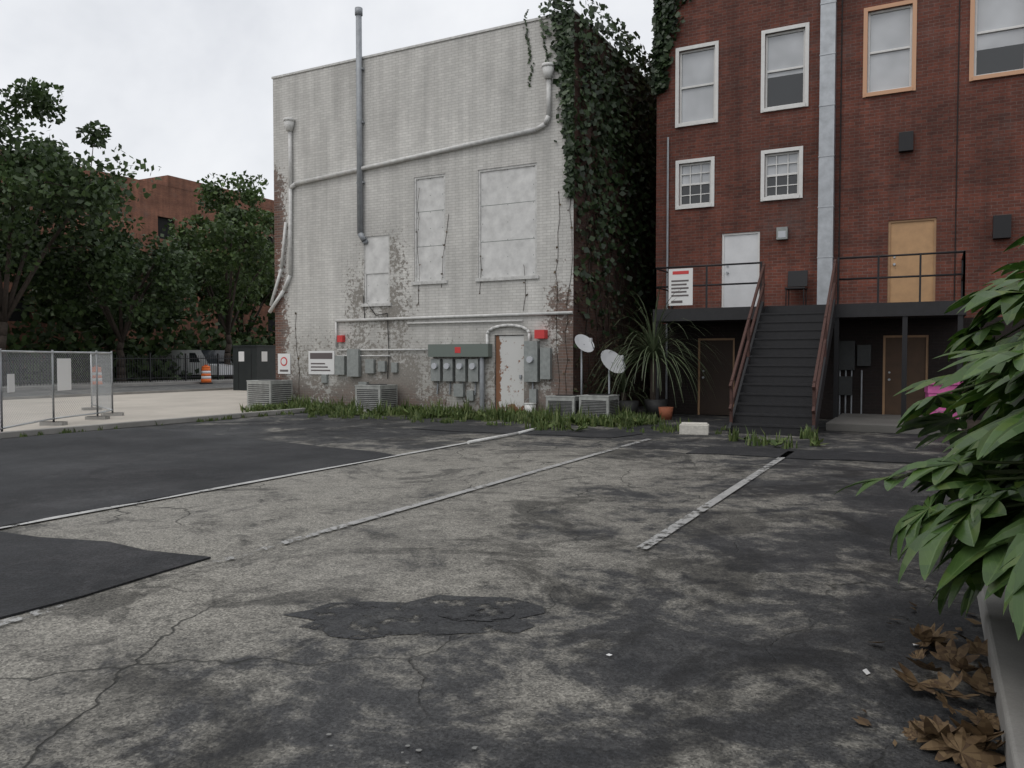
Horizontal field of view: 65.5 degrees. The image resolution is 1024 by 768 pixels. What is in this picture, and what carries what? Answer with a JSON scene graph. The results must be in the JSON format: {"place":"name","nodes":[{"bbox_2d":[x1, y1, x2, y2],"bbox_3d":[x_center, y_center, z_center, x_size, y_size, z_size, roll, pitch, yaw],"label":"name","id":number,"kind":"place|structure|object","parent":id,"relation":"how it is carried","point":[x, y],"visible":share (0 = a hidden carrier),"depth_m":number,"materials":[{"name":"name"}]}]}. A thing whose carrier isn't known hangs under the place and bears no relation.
{"place":"outdoors","nodes":[
{"label":"outdoors","id":0,"kind":"place"},
{"bbox_2d":[2,383,232,396],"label":"street","id":1,"kind":"structure","parent":0,"point":[161,387],"depth_m":37.35,"materials":[{"name":"grey asphalt"}]},
{"bbox_2d":[2,379,232,399],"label":"street kerbs","id":2,"kind":"structure","parent":1,"relation":"on","point":[151,383],"depth_m":37.90,"materials":[{"name":"concrete"}]},
{"bbox_2d":[200,365,212,383],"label":"traffic barrel","id":3,"kind":"object","parent":1,"relation":"on","point":[205,374],"visible":0.96,"depth_m":45.06,"materials":[{"name":"orange plastic"}]},
{"bbox_2d":[22,376,215,384],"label":"ground grass","id":4,"kind":"structure","parent":0,"point":[109,381],"depth_m":51.46,"materials":[{"name":"plant"}]},
{"bbox_2d":[51,296,131,354],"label":"tree trunk","id":5,"kind":"object","parent":4,"relation":"on","point":[106,347],"visible":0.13,"depth_m":54.24,"materials":[{"name":"brown plant"}]},
{"bbox_2d":[21,250,195,338],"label":"tree foliage","id":6,"kind":"object","parent":5,"relation":"on","point":[51,314],"visible":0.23,"depth_m":52.45,"materials":[{"name":"green plant"}]},
{"bbox_2d":[10,214,207,381],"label":"tree","id":7,"kind":"object","parent":4,"relation":"on","point":[176,286],"depth_m":43.66,"materials":[{"name":"green plant"}]},
{"bbox_2d":[6,296,274,384],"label":"hedge","id":8,"kind":"object","parent":4,"relation":"on","point":[133,347],"visible":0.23,"depth_m":49.08,"materials":[{"name":"green plant"}]},
{"bbox_2d":[160,350,232,379],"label":"parked van","id":9,"kind":"object","parent":4,"relation":"on","point":[202,354],"visible":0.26,"depth_m":51.16,"materials":[{"name":"white paint"}]},
{"bbox_2d":[220,265,273,340],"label":"cottonwood tree","id":10,"kind":"object","parent":4,"relation":"on","point":[258,312],"visible":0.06,"depth_m":60.54,"materials":[{"name":"green plant"}]},
{"bbox_2d":[190,220,274,318],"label":"tree foliage","id":11,"kind":"object","parent":10,"relation":"on","point":[247,309],"visible":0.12,"depth_m":58.85,"materials":[{"name":"green plant"}]},
{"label":"tree wood","id":12,"kind":"object","parent":4,"relation":"on","visible":0},
{"bbox_2d":[0,178,61,317],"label":"tree","id":13,"kind":"object","parent":12,"relation":"attached to","point":[40,271],"visible":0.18,"depth_m":42.20,"materials":[{"name":"green plant"}]},
{"bbox_2d":[0,390,251,431],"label":"apron pavement","id":14,"kind":"structure","parent":0,"point":[142,407],"depth_m":23.88,"materials":[{"name":"concrete"}]},
{"bbox_2d":[0,349,123,431],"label":"chain link fence","id":15,"kind":"object","parent":14,"relation":"on","point":[63,375],"visible":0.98,"depth_m":17.89,"materials":[{"name":"grey galvanized metal"}]},
{"bbox_2d":[231,345,275,390],"bbox_3d":[-11.782,-0.752,36.839,1.600,2.060,1.600,1,2,28],"label":"utility cabinet","id":16,"kind":"object","parent":14,"relation":"on","point":[254,362],"visible":0.88,"depth_m":36.23,"materials":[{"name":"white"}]},
{"bbox_2d":[243,379,292,407],"bbox_3d":[-7.233,0.291,23.802,1.100,0.840,1.050,1,2,28],"label":"ac unit","id":17,"kind":"object","parent":14,"relation":"on","point":[271,391],"visible":0.84,"depth_m":23.46,"materials":[{"name":"grey metal"}]},
{"bbox_2d":[0,150,274,367],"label":"brick building","id":18,"kind":"structure","parent":0,"point":[171,197],"depth_m":65.43,"materials":[{"name":"red brick"}]},
{"bbox_2d":[0,0,654,199],"label":"sky","id":19,"kind":"structure","parent":0,"point":[185,87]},
{"bbox_2d":[273,13,656,412],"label":"white building","id":20,"kind":"structure","parent":0,"point":[443,94],"depth_m":22.01,"materials":[{"name":"grey paint"}]},
{"bbox_2d":[268,7,572,378],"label":"pipes","id":21,"kind":"object","parent":20,"relation":"attached to","point":[547,69],"visible":0.99,"depth_m":22.58,"materials":[{"name":"grey metal"}]},
{"bbox_2d":[271,9,647,412],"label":"white building boards","id":22,"kind":"object","parent":20,"relation":"attached to","point":[507,222],"visible":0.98,"depth_m":20.95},
{"bbox_2d":[278,330,551,409],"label":"electric meters","id":23,"kind":"object","parent":22,"relation":"attached to","point":[537,363],"visible":0.96,"depth_m":21.38,"materials":[{"name":"grey metal"}]},
{"bbox_2d":[0,406,1006,767],"bbox_3d":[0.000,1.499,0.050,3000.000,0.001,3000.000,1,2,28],"label":"ground","id":24,"kind":"structure","parent":0,"point":[746,626],"depth_m":4.56,"materials":[{"name":"grey asphalt"}]},
{"bbox_2d":[0,76,161,385],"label":"tree","id":25,"kind":"object","parent":24,"relation":"on","point":[47,156],"depth_m":37.62,"materials":[{"name":"green plant"}]},
{"bbox_2d":[90,366,102,384],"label":"traffic barrel","id":26,"kind":"object","parent":24,"relation":"on","point":[98,376],"visible":0.24,"depth_m":40.40,"materials":[{"name":"orange plastic"}]},
{"bbox_2d":[0,531,210,618],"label":"new asphalt patch","id":27,"kind":"object","parent":24,"relation":"on","point":[36,573],"visible":1,"depth_m":5.63,"materials":[{"name":"black asphalt"}]},
{"bbox_2d":[2,353,232,386],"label":"iron fence","id":28,"kind":"object","parent":24,"relation":"on","point":[185,359],"visible":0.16,"depth_m":44.24,"materials":[{"name":"black metal"}]},
{"bbox_2d":[0,427,393,526],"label":"new asphalt patch","id":29,"kind":"object","parent":24,"relation":"on","point":[46,476],"visible":0.97,"depth_m":11.06,"materials":[{"name":"black asphalt"}]},
{"bbox_2d":[162,170,274,378],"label":"tree","id":30,"kind":"object","parent":24,"relation":"on","point":[229,215],"depth_m":50.48,"materials":[{"name":"green plant"}]},
{"bbox_2d":[0,432,793,765],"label":"parking lines","id":31,"kind":"object","parent":24,"relation":"on","point":[700,508],"visible":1,"depth_m":8.22,"materials":[{"name":"white paint"}]},
{"bbox_2d":[283,595,544,638],"bbox_3d":[-0.567,1.343,4.638,1.533,0.001,0.752,0,2,-7],"label":"pothole patch","id":32,"kind":"object","parent":24,"relation":"on","point":[426,610],"visible":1,"depth_m":4.59,"materials":[{"name":"black asphalt"}]},
{"bbox_2d":[438,607,514,620],"bbox_3d":[-0.210,1.338,4.628,0.403,0.001,0.283,1,2,28],"label":"pothole patch","id":33,"kind":"object","parent":32,"relation":"on","point":[462,614],"visible":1,"depth_m":4.62,"materials":[{"name":"grey asphalt"}]},
{"bbox_2d":[295,80,649,405],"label":"vine stems","id":34,"kind":"object","parent":24,"relation":"on","point":[588,306],"visible":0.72,"depth_m":21.79,"materials":[{"name":"brown plant"}]},
{"bbox_2d":[295,77,655,396],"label":"dead vine leaves","id":35,"kind":"object","parent":34,"relation":"attached to","point":[577,291],"visible":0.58,"depth_m":21.79,"materials":[{"name":"plant"}]},
{"bbox_2d":[467,427,535,443],"bbox_3d":[-0.002,0.963,15.319,0.167,0.058,3.418,1,2,24],"label":"parking line","id":36,"kind":"object","parent":24,"relation":"on","point":[496,437],"visible":0.8,"depth_m":14.73,"materials":[{"name":"white paint"}]},
{"bbox_2d":[0,408,1023,767],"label":"lot kerbs","id":37,"kind":"structure","parent":24,"relation":"on","point":[1004,652],"depth_m":3.71,"materials":[{"name":"concrete"}]},
{"bbox_2d":[412,425,642,437],"bbox_3d":[0.250,0.955,16.147,4.687,0.012,1.316,1,2,25],"label":"new asphalt patch","id":38,"kind":"object","parent":24,"relation":"on","point":[508,430],"visible":0.9,"depth_m":16.00,"materials":[{"name":"black asphalt"}]},
{"bbox_2d":[523,0,691,393],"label":"ivy on walls","id":39,"kind":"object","parent":24,"relation":"on","point":[657,83],"visible":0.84,"depth_m":21.00,"materials":[{"name":"green plant"}]},
{"bbox_2d":[679,422,708,434],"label":"concrete block","id":40,"kind":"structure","parent":24,"relation":"on","point":[693,428],"depth_m":15.42,"materials":[{"name":"white concrete"}]},
{"bbox_2d":[606,644,916,674],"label":"litter scraps","id":41,"kind":"object","parent":24,"relation":"on","point":[866,671],"visible":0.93,"depth_m":3.78,"materials":[{"name":"white paper"}]},
{"bbox_2d":[728,259,836,435],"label":"staircase","id":42,"kind":"structure","parent":24,"relation":"on","point":[781,385],"depth_m":16.54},
{"bbox_2d":[653,251,965,418],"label":"deck with railings","id":43,"kind":"structure","parent":24,"relation":"on","point":[904,311],"depth_m":17.89,"materials":[{"name":"black metal"}]},
{"bbox_2d":[669,268,692,305],"bbox_3d":[4.134,-2.379,19.529,0.600,0.900,0.021,1,2,28],"label":"no parking sign","id":44,"kind":"object","parent":43,"relation":"attached to","point":[681,281],"visible":0.98,"depth_m":19.52,"materials":[{"name":"white metal"}]},
{"bbox_2d":[785,270,807,305],"bbox_3d":[6.865,-2.299,19.236,0.460,0.919,0.492,1,2,28],"label":"deck chair","id":45,"kind":"object","parent":43,"relation":"on","point":[797,280],"visible":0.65,"depth_m":19.35,"materials":[{"name":"black metal"}]},
{"bbox_2d":[839,341,870,414],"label":"electrical boxes","id":46,"kind":"object","parent":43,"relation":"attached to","point":[846,355],"visible":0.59,"depth_m":19.01,"materials":[{"name":"grey metal"}]},
{"bbox_2d":[686,446,938,462],"bbox_3d":[4.587,1.084,12.254,3.559,0.012,1.244,1,2,23],"label":"new asphalt patch","id":47,"kind":"object","parent":24,"relation":"on","point":[828,455],"visible":0.88,"depth_m":12.20,"materials":[{"name":"black asphalt"}]},
{"bbox_2d":[656,0,1023,419],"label":"red brick building","id":48,"kind":"structure","parent":24,"relation":"on","point":[884,181],"depth_m":18.99,"materials":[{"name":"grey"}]},
{"bbox_2d":[665,0,1011,398],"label":"red building duct and fixtures","id":49,"kind":"object","parent":48,"relation":"attached to","point":[827,126],"visible":0.93,"depth_m":18.98,"materials":[{"name":"metal"}]},
{"bbox_2d":[675,0,1023,415],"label":"windows and doors","id":50,"kind":"structure","parent":48,"relation":"attached to","point":[996,39],"depth_m":19.47,"materials":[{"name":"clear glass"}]},
{"bbox_2d":[826,413,948,435],"bbox_3d":[8.184,0.848,17.262,2.220,0.160,3.300,1,2,28],"label":"concrete pad","id":51,"kind":"object","parent":24,"relation":"on","point":[869,423],"visible":0.56,"depth_m":16.22,"materials":[{"name":"grey concrete"}]},
{"bbox_2d":[924,382,961,418],"bbox_3d":[8.560,0.448,15.831,0.660,1.046,0.770,1,2,22],"label":"pink wheelie bin","id":52,"kind":"object","parent":51,"relation":"on","point":[930,390],"visible":0.12,"depth_m":15.56,"materials":[{"name":"plastic"}]},
{"bbox_2d":[853,602,1005,767],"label":"dead leaves","id":53,"kind":"object","parent":24,"relation":"on","point":[965,744],"visible":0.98,"depth_m":3.31,"materials":[{"name":"brown plant"}]},
{"bbox_2d":[361,412,665,425],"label":"weeds","id":54,"kind":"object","parent":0,"point":[487,415],"depth_m":20.04,"materials":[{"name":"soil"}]},
{"bbox_2d":[355,384,397,411],"bbox_3d":[-3.763,0.387,22.129,1.000,0.760,0.950,1,2,28],"label":"ac unit","id":55,"kind":"object","parent":54,"relation":"on","point":[371,395],"visible":0.77,"depth_m":21.82,"materials":[{"name":"grey metal"}]},
{"bbox_2d":[19,394,827,448],"bbox_3d":[-3.475,0.797,13.686,15.885,0.499,16.194,1,2,28],"label":"grass strip","id":56,"kind":"object","parent":54,"relation":"on","point":[539,419],"visible":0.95,"depth_m":18.87,"materials":[{"name":"green plant"}]},
{"bbox_2d":[524,398,535,411],"bbox_3d":[0.460,0.594,20.173,0.318,0.474,0.318,1,2,28],"label":"bucket","id":57,"kind":"object","parent":54,"relation":"on","point":[527,406],"visible":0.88,"depth_m":20.05,"materials":[{"name":"white plastic"}]},
{"bbox_2d":[545,394,578,419],"bbox_3d":[1.314,0.561,19.434,0.900,0.590,0.850,1,2,28],"label":"ac unit","id":58,"kind":"object","parent":54,"relation":"on","point":[568,403],"visible":0.54,"depth_m":19.10,"materials":[{"name":"grey metal"}]},
{"bbox_2d":[578,394,619,417],"bbox_3d":[2.088,0.558,19.079,0.900,0.620,0.850,1,2,28],"label":"ac unit","id":59,"kind":"object","parent":54,"relation":"on","point":[600,403],"visible":0.7,"depth_m":18.79,"materials":[{"name":"grey metal"}]},
{"bbox_2d":[575,334,593,394],"bbox_3d":[1.786,-0.189,19.637,0.461,2.075,0.354,0,2,12],"label":"satellite dish","id":60,"kind":"object","parent":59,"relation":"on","point":[584,343],"visible":0.97,"depth_m":19.65,"materials":[{"name":"grey metal"}]},
{"bbox_2d":[601,350,624,393],"bbox_3d":[2.440,0.015,19.246,0.602,1.693,0.446,0,2,5],"label":"satellite dish","id":61,"kind":"object","parent":59,"relation":"on","point":[608,357],"visible":0.84,"depth_m":19.26,"materials":[{"name":"grey metal"}]},
{"bbox_2d":[585,352,648,409],"bbox_3d":[2.913,0.064,20.621,2.158,1.813,2.206,1,2,28],"label":"shrub","id":62,"kind":"object","parent":54,"relation":"on","point":[621,387],"depth_m":20.51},
{"bbox_2d":[619,399,672,419],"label":"plant pots","id":63,"kind":"object","parent":54,"relation":"on","point":[658,407],"visible":0.72,"depth_m":19.78,"materials":[{"name":"black"}]},
{"bbox_2d":[580,275,730,403],"bbox_3d":[3.539,-0.912,19.928,3.908,3.501,3.895,1,2,28],"label":"palm","id":64,"kind":"object","parent":54,"relation":"on","point":[652,349],"depth_m":19.70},
{"bbox_2d":[961,420,980,429],"bbox_3d":[7.538,1.369,0.964,11.550,0.001,32.700,1,2,28],"label":"planting bed","id":65,"kind":"object","parent":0,"point":[971,423],"depth_m":16.92,"materials":[{"name":"brown soil"}]},
{"bbox_2d":[929,377,1023,508],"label":"fatsia shrub stems","id":66,"kind":"object","parent":65,"relation":"on","point":[1012,503],"visible":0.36,"depth_m":3.81,"materials":[{"name":"green plant"}]},
{"bbox_2d":[835,240,1023,640],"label":"fatsia shrub leaves","id":67,"kind":"object","parent":66,"relation":"attached to","point":[981,523],"visible":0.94,"depth_m":3.54,"materials":[{"name":"green plant"}]},
{"bbox_2d":[983,290,1023,341],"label":"fatsia stems","id":68,"kind":"object","parent":65,"relation":"on","point":[1009,333],"visible":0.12,"depth_m":6.16,"materials":[{"name":"green plant"}]},
{"bbox_2d":[894,236,1023,474],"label":"fatsia leaves","id":69,"kind":"object","parent":68,"relation":"on","point":[994,304],"visible":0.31,"depth_m":5.81,"materials":[{"name":"green plant"}]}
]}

